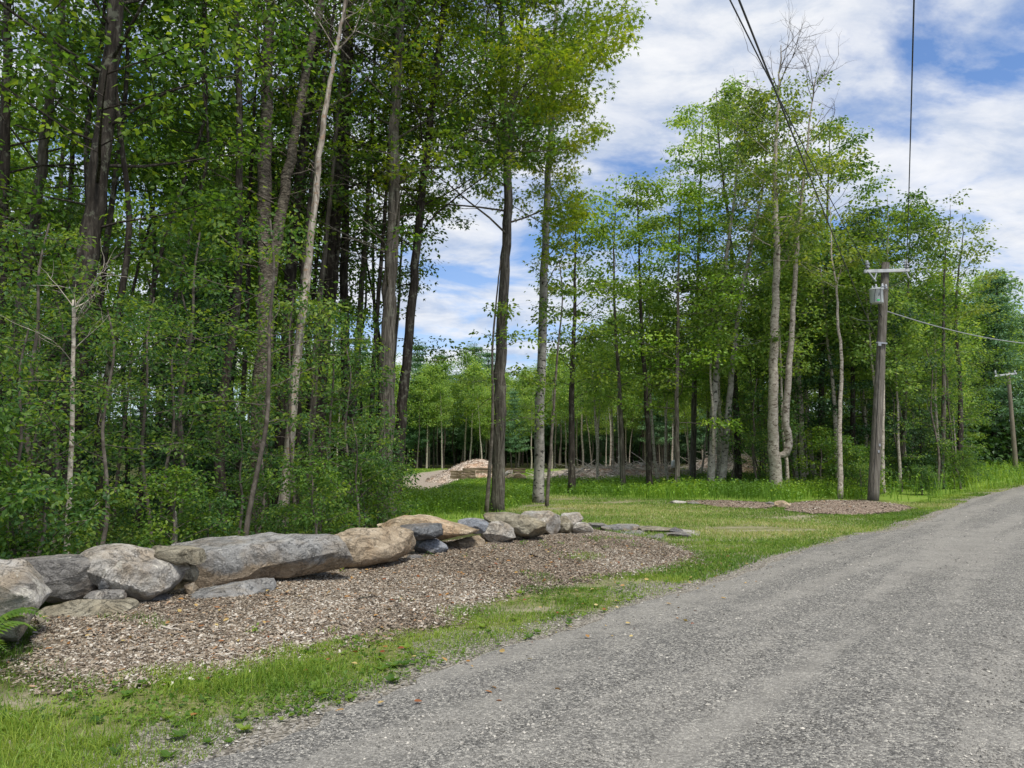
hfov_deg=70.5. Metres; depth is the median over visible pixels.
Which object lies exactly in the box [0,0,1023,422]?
sky
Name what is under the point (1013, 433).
utility pole
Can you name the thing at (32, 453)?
sapling
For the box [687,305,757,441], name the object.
grove tree
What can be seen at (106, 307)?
sapling
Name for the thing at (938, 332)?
grove tree
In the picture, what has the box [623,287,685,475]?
forest tree
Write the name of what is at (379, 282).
maple tree
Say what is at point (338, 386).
forest tree
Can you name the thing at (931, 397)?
sapling
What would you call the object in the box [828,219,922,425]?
grove tree
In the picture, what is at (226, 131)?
grove tree
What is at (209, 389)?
spruce tree
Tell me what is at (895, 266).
grove tree
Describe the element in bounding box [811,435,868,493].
shrub
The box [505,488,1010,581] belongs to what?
lawn grass
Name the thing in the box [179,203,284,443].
forest tree
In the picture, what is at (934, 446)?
shrub
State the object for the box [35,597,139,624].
boulder
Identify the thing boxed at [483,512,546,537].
boulder
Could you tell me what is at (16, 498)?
shrub
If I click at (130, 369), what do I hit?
sapling
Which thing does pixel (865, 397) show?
forest tree
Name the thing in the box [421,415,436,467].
forest tree
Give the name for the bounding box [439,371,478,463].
pine tree
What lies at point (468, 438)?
pine tree
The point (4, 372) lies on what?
sapling
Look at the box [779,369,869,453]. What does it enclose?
grove tree
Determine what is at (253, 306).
forest tree
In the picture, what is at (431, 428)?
pine tree
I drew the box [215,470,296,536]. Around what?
shrub
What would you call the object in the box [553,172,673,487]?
birch tree
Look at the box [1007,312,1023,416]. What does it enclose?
pine tree
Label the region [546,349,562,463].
forest tree
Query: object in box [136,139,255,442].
grove tree
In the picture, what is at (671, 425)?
forest tree
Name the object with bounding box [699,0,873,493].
birch tree
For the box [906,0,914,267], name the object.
power line
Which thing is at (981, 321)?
forest tree
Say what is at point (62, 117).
grove tree
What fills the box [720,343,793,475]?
sapling
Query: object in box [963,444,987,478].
shrub
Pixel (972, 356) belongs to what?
forest tree
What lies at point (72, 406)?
dead tree
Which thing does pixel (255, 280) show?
forest tree
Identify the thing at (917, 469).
shrub
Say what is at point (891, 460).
shrub
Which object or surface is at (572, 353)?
maple tree
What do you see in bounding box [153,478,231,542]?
shrub
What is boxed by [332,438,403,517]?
sapling
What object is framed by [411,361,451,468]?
forest tree
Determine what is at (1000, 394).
tree
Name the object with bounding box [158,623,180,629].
fallen stick
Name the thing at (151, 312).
sapling
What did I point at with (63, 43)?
grove tree
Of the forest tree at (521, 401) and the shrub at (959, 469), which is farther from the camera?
the forest tree at (521, 401)
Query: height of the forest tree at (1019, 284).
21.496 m
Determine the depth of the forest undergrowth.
19.88 m
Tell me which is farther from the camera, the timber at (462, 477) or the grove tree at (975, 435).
the grove tree at (975, 435)
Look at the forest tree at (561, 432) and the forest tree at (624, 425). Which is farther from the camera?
the forest tree at (561, 432)
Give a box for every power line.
[729,0,867,268]
[738,0,877,342]
[868,269,990,372]
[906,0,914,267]
[909,271,1012,371]
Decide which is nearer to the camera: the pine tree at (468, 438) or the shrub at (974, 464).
the shrub at (974, 464)
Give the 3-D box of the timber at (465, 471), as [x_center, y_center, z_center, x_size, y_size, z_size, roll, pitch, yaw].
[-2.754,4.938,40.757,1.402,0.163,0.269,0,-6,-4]
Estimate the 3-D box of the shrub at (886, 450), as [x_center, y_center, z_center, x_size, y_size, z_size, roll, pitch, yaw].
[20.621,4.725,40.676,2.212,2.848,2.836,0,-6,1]
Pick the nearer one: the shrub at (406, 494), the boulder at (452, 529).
the boulder at (452, 529)
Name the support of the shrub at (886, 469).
on the ground at (272, 735)
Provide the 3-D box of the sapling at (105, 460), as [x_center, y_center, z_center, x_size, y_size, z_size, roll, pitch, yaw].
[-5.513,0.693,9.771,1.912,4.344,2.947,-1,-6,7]
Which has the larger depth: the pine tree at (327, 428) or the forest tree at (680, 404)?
the pine tree at (327, 428)
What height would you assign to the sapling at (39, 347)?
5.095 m
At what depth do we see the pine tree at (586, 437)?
87.33 m
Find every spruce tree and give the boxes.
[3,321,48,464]
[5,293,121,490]
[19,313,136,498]
[40,356,130,496]
[83,366,118,474]
[110,401,147,464]
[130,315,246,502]
[131,400,170,468]
[141,313,248,516]
[271,414,307,465]
[393,437,413,465]
[421,429,445,463]
[423,435,447,462]
[436,427,476,463]
[445,441,486,463]
[514,435,546,462]
[575,411,616,464]
[584,425,609,463]
[587,408,617,463]
[626,425,645,462]
[670,431,689,463]
[679,417,700,463]
[784,408,816,473]
[856,385,916,480]
[885,388,946,488]
[886,390,925,472]
[924,379,983,482]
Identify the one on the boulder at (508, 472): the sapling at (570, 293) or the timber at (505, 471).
the timber at (505, 471)
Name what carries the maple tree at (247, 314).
on the ground at (272, 735)
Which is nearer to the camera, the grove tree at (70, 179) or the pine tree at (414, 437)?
the grove tree at (70, 179)
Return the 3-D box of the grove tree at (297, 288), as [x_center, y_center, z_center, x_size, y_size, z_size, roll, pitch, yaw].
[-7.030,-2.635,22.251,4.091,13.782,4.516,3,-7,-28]
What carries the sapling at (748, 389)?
on the ground at (272, 735)
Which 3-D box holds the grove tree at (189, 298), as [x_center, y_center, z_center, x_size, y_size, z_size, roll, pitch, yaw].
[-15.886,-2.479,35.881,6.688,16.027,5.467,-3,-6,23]
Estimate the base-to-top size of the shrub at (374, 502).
1.794 m
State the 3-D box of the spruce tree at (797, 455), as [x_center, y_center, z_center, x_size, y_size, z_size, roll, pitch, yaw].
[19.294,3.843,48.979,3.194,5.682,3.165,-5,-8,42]
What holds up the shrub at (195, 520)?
on the ground at (272, 735)
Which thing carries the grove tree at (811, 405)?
on the ground at (272, 735)
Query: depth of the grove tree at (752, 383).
46.10 m
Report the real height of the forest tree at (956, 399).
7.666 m
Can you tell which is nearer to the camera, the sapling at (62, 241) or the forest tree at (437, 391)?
the sapling at (62, 241)
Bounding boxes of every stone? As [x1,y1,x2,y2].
[670,500,685,503]
[774,500,790,506]
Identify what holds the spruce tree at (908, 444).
on the ground at (272, 735)
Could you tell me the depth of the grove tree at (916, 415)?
52.99 m
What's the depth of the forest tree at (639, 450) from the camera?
98.63 m
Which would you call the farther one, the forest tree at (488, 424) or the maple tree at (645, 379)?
the forest tree at (488, 424)
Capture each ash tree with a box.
[879,188,1006,489]
[898,207,1004,485]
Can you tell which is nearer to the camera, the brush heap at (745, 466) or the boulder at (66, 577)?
the boulder at (66, 577)
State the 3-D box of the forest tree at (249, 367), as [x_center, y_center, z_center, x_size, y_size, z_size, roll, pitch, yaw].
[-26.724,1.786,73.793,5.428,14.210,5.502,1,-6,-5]
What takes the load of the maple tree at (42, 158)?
on the ground at (272, 735)
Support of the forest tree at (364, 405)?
on the ground at (272, 735)
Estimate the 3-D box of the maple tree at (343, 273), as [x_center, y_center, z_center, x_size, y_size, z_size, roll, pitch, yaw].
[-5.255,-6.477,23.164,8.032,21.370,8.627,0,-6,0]
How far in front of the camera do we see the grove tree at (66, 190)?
29.26 m
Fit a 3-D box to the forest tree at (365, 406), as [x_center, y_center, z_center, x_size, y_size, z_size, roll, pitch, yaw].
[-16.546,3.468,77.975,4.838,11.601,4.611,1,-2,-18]
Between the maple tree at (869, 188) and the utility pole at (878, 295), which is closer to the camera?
the utility pole at (878, 295)
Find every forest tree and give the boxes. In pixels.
[5,130,79,325]
[5,209,134,346]
[7,232,118,365]
[46,203,151,482]
[112,365,149,447]
[127,209,211,487]
[148,212,243,349]
[158,149,240,482]
[179,178,322,344]
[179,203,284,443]
[200,164,312,327]
[205,197,317,329]
[206,303,280,363]
[233,347,276,443]
[236,354,251,418]
[326,358,337,458]
[328,353,365,456]
[332,381,342,438]
[341,370,369,442]
[357,384,377,447]
[361,334,401,407]
[375,362,416,457]
[407,372,436,467]
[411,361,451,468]
[421,360,443,466]
[421,363,456,467]
[421,381,456,468]
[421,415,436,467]
[428,358,460,467]
[428,380,453,466]
[438,383,467,465]
[440,346,489,461]
[456,359,494,459]
[463,383,490,457]
[467,388,488,458]
[468,405,490,453]
[472,368,494,459]
[474,391,506,460]
[475,397,494,445]
[486,373,520,428]
[505,398,522,467]
[506,375,519,416]
[508,369,535,466]
[509,377,532,465]
[510,396,534,466]
[518,371,533,464]
[519,366,533,462]
[519,382,547,468]
[520,389,549,427]
[521,360,551,413]
[533,351,568,468]
[545,352,569,466]
[545,372,580,467]
[545,389,559,426]
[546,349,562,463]
[547,366,579,465]
[555,374,582,421]
[560,391,589,467]
[560,407,584,438]
[561,342,589,467]
[566,321,625,481]
[574,347,616,427]
[575,379,597,465]
[577,341,633,477]
[580,397,604,457]
[582,313,634,468]
[590,415,608,463]
[591,415,616,464]
[594,304,635,474]
[595,357,629,467]
[597,405,617,466]
[608,275,691,482]
[608,395,637,464]
[614,374,642,463]
[615,353,625,462]
[617,345,672,414]
[617,392,643,463]
[622,368,653,461]
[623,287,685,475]
[623,395,644,462]
[624,367,660,463]
[627,317,702,479]
[635,302,683,463]
[638,429,641,463]
[639,408,645,461]
[651,365,690,459]
[653,378,685,460]
[659,359,683,464]
[659,437,661,462]
[660,308,745,452]
[665,265,759,459]
[667,377,703,468]
[679,342,746,472]
[679,402,698,467]
[681,243,766,470]
[683,275,758,478]
[683,372,691,465]
[690,350,739,415]
[700,376,742,435]
[732,190,845,481]
[738,280,811,472]
[739,209,846,480]
[739,254,828,485]
[742,231,833,479]
[758,268,843,474]
[781,218,877,479]
[787,279,859,416]
[804,341,850,401]
[806,300,861,416]
[808,255,914,491]
[827,307,873,477]
[830,284,926,388]
[833,257,927,375]
[842,290,932,491]
[865,285,937,470]
[889,335,933,450]
[905,260,991,468]
[912,289,993,391]
[920,357,980,452]
[950,301,989,432]
[953,288,1023,460]
[958,271,1023,430]
[964,267,1023,450]
[977,331,1023,412]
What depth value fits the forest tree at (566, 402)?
73.18 m
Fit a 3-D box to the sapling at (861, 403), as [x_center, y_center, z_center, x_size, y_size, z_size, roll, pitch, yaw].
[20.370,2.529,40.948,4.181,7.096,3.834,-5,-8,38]
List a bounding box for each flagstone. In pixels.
[588,523,606,528]
[601,524,639,530]
[620,530,646,534]
[638,526,670,532]
[647,533,663,538]
[666,531,691,537]
[670,527,682,531]
[682,529,698,534]
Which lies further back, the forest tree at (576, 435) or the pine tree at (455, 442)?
the pine tree at (455, 442)
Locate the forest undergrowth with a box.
[6,464,1023,556]
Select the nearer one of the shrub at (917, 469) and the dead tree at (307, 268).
the dead tree at (307, 268)
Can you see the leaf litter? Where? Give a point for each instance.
(416, 700)
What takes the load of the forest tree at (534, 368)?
on the ground at (272, 735)
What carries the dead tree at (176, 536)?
on the ground at (272, 735)
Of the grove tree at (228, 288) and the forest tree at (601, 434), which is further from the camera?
the forest tree at (601, 434)
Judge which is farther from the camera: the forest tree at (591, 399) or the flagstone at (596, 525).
the forest tree at (591, 399)
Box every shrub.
[0,395,59,557]
[0,460,87,558]
[0,465,117,559]
[39,489,148,552]
[112,463,239,547]
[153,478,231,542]
[159,488,249,545]
[169,497,233,538]
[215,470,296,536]
[255,503,314,533]
[265,455,367,534]
[284,477,349,533]
[290,490,352,533]
[324,450,409,531]
[337,464,411,527]
[362,460,420,524]
[790,425,847,483]
[806,442,848,480]
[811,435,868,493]
[827,443,883,489]
[843,461,883,497]
[844,444,892,495]
[862,445,897,475]
[885,454,907,485]
[889,456,928,486]
[905,462,938,494]
[912,440,963,484]
[918,475,939,494]
[935,451,973,486]
[945,450,983,486]
[945,461,965,487]
[955,462,978,482]
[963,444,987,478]
[967,459,985,480]
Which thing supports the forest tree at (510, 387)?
on the ground at (272, 735)
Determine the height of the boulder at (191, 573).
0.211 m
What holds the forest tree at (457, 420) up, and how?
on the ground at (272, 735)
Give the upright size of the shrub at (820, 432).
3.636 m
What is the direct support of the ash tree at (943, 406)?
on the ground at (272, 735)
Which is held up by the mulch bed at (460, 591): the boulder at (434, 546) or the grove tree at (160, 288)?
the boulder at (434, 546)
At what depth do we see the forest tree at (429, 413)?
81.12 m
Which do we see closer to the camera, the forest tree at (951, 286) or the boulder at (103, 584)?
the boulder at (103, 584)
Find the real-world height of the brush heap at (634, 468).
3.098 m
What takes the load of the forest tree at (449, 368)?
on the ground at (272, 735)
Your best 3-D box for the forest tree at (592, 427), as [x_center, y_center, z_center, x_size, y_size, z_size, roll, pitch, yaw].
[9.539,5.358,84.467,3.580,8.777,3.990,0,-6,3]
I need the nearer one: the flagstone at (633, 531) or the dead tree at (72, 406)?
the dead tree at (72, 406)
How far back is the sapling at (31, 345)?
17.43 m
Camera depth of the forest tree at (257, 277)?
31.99 m
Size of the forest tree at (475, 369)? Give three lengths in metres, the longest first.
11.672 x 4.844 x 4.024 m
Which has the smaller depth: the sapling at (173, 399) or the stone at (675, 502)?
the sapling at (173, 399)
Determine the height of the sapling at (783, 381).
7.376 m
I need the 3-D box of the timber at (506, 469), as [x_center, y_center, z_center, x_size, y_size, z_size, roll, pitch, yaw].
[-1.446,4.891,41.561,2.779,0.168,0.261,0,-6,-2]
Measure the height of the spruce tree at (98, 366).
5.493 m
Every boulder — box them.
[0,559,52,641]
[9,554,97,602]
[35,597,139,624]
[81,543,189,600]
[83,589,126,599]
[98,579,109,589]
[151,593,173,600]
[152,545,206,564]
[171,532,353,591]
[182,565,198,581]
[184,582,198,594]
[189,577,276,598]
[309,572,327,574]
[335,526,415,568]
[377,514,478,539]
[400,523,442,540]
[407,554,421,558]
[414,538,447,553]
[446,535,484,546]
[458,518,488,533]
[481,521,515,542]
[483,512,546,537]
[505,470,512,475]
[506,472,526,480]
[521,510,560,534]
[558,515,572,533]
[561,512,582,525]
[572,522,592,532]
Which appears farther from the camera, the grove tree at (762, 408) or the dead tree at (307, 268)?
the grove tree at (762, 408)
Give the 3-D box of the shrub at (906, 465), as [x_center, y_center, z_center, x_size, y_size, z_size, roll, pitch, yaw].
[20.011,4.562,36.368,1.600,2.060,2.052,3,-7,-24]
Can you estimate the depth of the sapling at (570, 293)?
25.01 m
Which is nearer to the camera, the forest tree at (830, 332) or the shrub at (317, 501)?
the shrub at (317, 501)
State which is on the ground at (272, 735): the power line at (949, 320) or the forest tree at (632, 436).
the forest tree at (632, 436)
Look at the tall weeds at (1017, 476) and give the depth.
35.45 m
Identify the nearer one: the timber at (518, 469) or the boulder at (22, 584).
the boulder at (22, 584)
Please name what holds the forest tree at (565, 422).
on the ground at (272, 735)
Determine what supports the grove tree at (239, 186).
on the ground at (272, 735)
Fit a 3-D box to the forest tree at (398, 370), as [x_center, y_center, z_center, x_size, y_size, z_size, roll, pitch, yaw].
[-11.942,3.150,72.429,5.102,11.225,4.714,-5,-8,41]
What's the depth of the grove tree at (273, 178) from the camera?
22.06 m
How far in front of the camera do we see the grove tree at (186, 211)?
38.77 m
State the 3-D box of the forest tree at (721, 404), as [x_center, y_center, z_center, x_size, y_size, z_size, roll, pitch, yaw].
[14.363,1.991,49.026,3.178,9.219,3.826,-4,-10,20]
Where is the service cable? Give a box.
[887,311,1023,343]
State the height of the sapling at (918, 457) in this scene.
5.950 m
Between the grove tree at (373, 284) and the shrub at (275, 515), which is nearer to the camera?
the shrub at (275, 515)
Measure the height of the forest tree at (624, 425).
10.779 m
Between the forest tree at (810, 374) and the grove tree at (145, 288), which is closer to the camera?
the grove tree at (145, 288)
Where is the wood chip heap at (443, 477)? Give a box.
[425,458,505,483]
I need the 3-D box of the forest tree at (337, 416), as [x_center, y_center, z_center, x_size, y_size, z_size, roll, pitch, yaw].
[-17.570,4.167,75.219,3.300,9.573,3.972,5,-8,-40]
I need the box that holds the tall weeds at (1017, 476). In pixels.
[880,460,1023,501]
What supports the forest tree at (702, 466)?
on the ground at (272, 735)
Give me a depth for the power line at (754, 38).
9.27 m
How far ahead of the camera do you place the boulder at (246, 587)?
8.15 m
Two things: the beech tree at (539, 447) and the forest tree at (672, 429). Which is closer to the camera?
the beech tree at (539, 447)
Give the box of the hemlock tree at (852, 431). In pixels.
[765,205,940,479]
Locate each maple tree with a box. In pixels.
[0,0,225,531]
[0,0,256,510]
[0,0,316,548]
[177,0,347,522]
[195,0,594,513]
[207,0,464,515]
[216,0,403,520]
[220,0,468,507]
[245,0,425,507]
[250,0,527,518]
[312,0,657,511]
[321,0,481,516]
[526,187,646,493]
[569,171,704,485]
[603,142,763,482]
[606,96,772,478]
[627,74,816,479]
[713,115,948,476]
[836,186,983,471]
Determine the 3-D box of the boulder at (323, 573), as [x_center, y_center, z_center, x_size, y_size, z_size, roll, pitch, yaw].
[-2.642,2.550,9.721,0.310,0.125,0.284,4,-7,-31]
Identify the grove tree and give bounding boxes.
[0,0,116,153]
[0,0,183,448]
[0,0,207,535]
[0,0,245,480]
[0,0,269,534]
[0,0,276,521]
[1,0,256,543]
[6,126,70,372]
[7,6,158,446]
[7,106,81,353]
[7,110,123,303]
[40,55,216,514]
[48,0,295,534]
[57,3,220,496]
[65,0,357,534]
[76,137,220,497]
[87,254,141,400]
[89,274,140,462]
[103,87,196,450]
[103,210,187,466]
[107,0,282,537]
[112,106,248,492]
[132,77,254,387]
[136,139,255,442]
[138,189,250,435]
[149,2,355,498]
[151,116,285,474]
[157,97,256,493]
[160,172,282,328]
[163,0,359,243]
[208,98,357,382]
[213,0,408,425]
[215,137,319,319]
[220,250,335,495]
[221,60,365,394]
[222,86,349,509]
[275,146,380,321]
[313,122,448,478]
[314,148,445,506]
[322,131,417,476]
[686,356,707,428]
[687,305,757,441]
[701,254,811,475]
[727,262,807,465]
[729,318,779,442]
[737,330,783,471]
[738,339,778,470]
[739,363,810,440]
[764,360,816,468]
[766,385,817,468]
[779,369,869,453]
[805,288,867,474]
[825,207,923,459]
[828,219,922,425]
[842,308,889,437]
[846,357,924,443]
[890,262,938,451]
[890,340,932,447]
[898,285,973,467]
[906,283,966,462]
[910,315,1001,440]
[912,249,1021,443]
[923,350,995,448]
[933,303,995,423]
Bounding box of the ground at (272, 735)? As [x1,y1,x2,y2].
[0,463,1023,767]
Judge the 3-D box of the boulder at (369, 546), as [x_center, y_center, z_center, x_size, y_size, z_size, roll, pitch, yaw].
[-2.120,2.423,10.710,1.299,0.614,1.056,0,-6,0]
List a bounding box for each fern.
[0,607,49,624]
[0,620,36,651]
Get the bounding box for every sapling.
[0,218,129,548]
[0,266,130,542]
[0,279,135,551]
[0,286,59,452]
[0,295,149,454]
[0,303,115,558]
[0,329,43,536]
[0,389,120,556]
[1,271,193,544]
[3,301,95,433]
[23,288,204,530]
[26,301,167,524]
[34,295,220,543]
[63,219,296,529]
[93,256,251,535]
[105,309,241,542]
[111,230,299,532]
[141,204,390,535]
[173,391,298,535]
[202,339,315,532]
[214,293,374,531]
[227,299,392,519]
[256,294,406,514]
[270,316,376,475]
[285,325,401,525]
[295,406,400,526]
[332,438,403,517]
[347,413,423,522]
[424,260,558,512]
[506,260,586,506]
[693,378,767,479]
[708,371,807,480]
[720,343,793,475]
[722,349,809,463]
[728,420,769,478]
[732,385,766,470]
[741,353,821,480]
[746,401,807,474]
[751,373,844,468]
[797,403,861,464]
[825,373,902,458]
[861,374,926,491]
[888,334,981,490]
[904,345,1004,488]
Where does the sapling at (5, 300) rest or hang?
on the ground at (272, 735)
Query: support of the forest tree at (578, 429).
on the ground at (272, 735)
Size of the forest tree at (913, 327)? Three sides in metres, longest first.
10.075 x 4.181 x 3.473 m
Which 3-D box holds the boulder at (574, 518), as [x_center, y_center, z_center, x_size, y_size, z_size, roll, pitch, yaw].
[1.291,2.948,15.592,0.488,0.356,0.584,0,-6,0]
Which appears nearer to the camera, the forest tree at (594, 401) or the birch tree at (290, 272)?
the birch tree at (290, 272)
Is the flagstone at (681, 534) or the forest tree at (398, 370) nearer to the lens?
the flagstone at (681, 534)
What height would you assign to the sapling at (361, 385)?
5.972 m
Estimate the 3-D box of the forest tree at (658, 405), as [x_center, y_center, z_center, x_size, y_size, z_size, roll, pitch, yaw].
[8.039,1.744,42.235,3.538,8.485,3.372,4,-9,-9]
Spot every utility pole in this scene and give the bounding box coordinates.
[863,260,909,500]
[994,370,1017,467]
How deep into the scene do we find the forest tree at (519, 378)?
80.30 m
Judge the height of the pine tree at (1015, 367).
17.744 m
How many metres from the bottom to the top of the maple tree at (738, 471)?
22.439 m
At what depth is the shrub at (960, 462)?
37.07 m
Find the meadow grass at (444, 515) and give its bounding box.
[17,468,546,518]
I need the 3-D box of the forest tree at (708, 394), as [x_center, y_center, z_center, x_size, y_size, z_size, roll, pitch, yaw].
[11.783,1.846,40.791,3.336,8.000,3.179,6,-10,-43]
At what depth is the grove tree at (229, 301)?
23.30 m
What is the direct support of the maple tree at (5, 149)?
on the ground at (272, 735)
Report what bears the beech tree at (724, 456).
on the ground at (272, 735)
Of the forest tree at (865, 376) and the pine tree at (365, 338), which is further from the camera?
the pine tree at (365, 338)
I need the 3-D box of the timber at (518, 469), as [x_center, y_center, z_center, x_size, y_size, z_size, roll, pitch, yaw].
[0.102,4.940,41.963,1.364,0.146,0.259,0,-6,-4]
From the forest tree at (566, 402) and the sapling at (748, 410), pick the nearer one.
the sapling at (748, 410)
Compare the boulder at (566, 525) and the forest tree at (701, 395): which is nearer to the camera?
the boulder at (566, 525)
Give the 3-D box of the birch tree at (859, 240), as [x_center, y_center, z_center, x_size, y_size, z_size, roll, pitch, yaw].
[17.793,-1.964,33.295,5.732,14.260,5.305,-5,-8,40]
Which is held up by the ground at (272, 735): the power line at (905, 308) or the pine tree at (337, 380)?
the pine tree at (337, 380)
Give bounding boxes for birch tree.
[134,0,439,524]
[154,0,435,511]
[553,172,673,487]
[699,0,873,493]
[765,189,904,498]
[825,191,970,493]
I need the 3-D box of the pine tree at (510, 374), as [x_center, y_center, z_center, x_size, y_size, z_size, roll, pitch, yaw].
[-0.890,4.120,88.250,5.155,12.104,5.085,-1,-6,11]
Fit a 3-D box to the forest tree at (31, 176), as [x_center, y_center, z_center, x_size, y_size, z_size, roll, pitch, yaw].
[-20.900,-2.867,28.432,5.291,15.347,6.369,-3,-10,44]
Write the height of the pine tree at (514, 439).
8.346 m
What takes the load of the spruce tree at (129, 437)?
on the ground at (272, 735)
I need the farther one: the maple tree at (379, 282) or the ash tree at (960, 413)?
the ash tree at (960, 413)
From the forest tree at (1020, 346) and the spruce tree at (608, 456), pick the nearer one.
the forest tree at (1020, 346)
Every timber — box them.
[450,470,475,472]
[450,476,475,478]
[451,473,475,475]
[462,468,510,470]
[476,471,524,472]
[511,468,525,470]
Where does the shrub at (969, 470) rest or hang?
on the ground at (272, 735)
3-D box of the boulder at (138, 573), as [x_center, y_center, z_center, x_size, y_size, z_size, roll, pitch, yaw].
[-4.102,2.038,7.859,1.119,0.621,0.861,3,-7,-28]
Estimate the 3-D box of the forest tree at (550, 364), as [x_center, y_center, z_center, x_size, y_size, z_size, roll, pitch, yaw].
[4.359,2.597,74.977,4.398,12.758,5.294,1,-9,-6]
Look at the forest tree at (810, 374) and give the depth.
38.79 m
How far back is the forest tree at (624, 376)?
45.54 m
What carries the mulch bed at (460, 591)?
on the ground at (272, 735)
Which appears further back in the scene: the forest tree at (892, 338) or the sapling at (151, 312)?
the forest tree at (892, 338)
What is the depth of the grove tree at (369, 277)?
24.25 m
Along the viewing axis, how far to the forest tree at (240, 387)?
94.70 m
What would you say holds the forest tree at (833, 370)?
on the ground at (272, 735)
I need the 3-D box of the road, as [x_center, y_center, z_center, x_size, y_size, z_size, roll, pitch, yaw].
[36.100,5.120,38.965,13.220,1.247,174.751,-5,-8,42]
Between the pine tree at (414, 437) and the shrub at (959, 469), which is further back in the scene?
the pine tree at (414, 437)
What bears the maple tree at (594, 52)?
on the ground at (272, 735)
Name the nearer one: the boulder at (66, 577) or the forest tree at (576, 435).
the boulder at (66, 577)
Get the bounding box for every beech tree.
[246,0,486,500]
[309,219,451,425]
[476,5,615,503]
[642,83,846,486]
[654,87,836,483]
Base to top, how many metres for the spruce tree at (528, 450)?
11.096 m
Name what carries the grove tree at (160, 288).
on the ground at (272, 735)
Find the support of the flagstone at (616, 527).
on the ground at (272, 735)
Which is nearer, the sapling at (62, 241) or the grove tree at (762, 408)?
the sapling at (62, 241)
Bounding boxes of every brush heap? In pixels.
[526,452,728,479]
[668,448,767,474]
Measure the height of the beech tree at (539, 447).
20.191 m
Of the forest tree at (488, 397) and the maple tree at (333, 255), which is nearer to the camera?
the maple tree at (333, 255)
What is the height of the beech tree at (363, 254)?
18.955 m
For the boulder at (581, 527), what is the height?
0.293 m
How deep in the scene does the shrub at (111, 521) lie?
10.48 m
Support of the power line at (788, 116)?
attached to the utility pole at (878, 295)
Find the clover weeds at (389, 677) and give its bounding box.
[0,533,852,767]
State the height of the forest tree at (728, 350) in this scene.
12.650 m
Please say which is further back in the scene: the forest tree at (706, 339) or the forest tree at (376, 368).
the forest tree at (376, 368)
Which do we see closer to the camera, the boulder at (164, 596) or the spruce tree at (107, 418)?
the boulder at (164, 596)
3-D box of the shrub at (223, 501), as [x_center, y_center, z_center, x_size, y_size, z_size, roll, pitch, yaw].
[-4.355,2.189,10.376,1.388,1.394,1.083,-3,-7,23]
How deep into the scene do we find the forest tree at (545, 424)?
80.78 m
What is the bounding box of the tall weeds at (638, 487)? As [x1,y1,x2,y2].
[544,471,867,500]
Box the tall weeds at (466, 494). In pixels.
[326,476,545,514]
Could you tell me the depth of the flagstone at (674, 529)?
15.54 m
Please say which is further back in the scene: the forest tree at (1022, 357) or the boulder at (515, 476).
the forest tree at (1022, 357)
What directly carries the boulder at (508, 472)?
on the ground at (272, 735)
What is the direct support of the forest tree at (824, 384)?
on the ground at (272, 735)
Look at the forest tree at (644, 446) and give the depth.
78.49 m
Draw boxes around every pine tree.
[268,362,278,444]
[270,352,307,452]
[304,413,335,444]
[326,338,353,462]
[351,334,371,457]
[356,414,374,446]
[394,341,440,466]
[405,366,438,467]
[405,375,431,467]
[429,350,453,464]
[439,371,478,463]
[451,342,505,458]
[453,394,485,459]
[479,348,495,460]
[505,368,526,465]
[505,389,532,467]
[532,391,568,465]
[561,409,600,465]
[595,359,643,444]
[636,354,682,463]
[682,380,717,457]
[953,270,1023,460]
[1005,319,1022,427]
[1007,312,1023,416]
[1013,365,1023,438]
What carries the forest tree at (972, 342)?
on the ground at (272, 735)
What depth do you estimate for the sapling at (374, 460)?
13.26 m
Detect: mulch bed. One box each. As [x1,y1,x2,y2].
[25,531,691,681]
[687,500,773,507]
[781,500,915,514]
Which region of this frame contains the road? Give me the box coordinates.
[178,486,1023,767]
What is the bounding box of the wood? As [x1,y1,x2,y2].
[19,405,1023,469]
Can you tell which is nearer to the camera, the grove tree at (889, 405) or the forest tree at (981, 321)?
the grove tree at (889, 405)
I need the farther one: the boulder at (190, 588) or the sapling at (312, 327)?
the sapling at (312, 327)
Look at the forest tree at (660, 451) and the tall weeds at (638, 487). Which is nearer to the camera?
the tall weeds at (638, 487)
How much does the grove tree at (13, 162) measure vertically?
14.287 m
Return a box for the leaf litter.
[40,540,755,714]
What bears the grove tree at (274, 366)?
on the ground at (272, 735)
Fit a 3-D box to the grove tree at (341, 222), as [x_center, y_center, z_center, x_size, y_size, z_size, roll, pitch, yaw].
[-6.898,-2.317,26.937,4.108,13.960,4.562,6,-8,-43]
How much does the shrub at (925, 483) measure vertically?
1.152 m
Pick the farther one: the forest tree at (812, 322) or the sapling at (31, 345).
the forest tree at (812, 322)
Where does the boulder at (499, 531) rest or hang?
on the mulch bed at (460, 591)
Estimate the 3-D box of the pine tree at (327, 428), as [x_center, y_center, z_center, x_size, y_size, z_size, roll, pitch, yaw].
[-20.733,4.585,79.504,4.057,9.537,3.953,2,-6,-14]
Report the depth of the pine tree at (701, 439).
73.63 m
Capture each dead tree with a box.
[0,239,128,553]
[174,511,177,542]
[274,0,396,531]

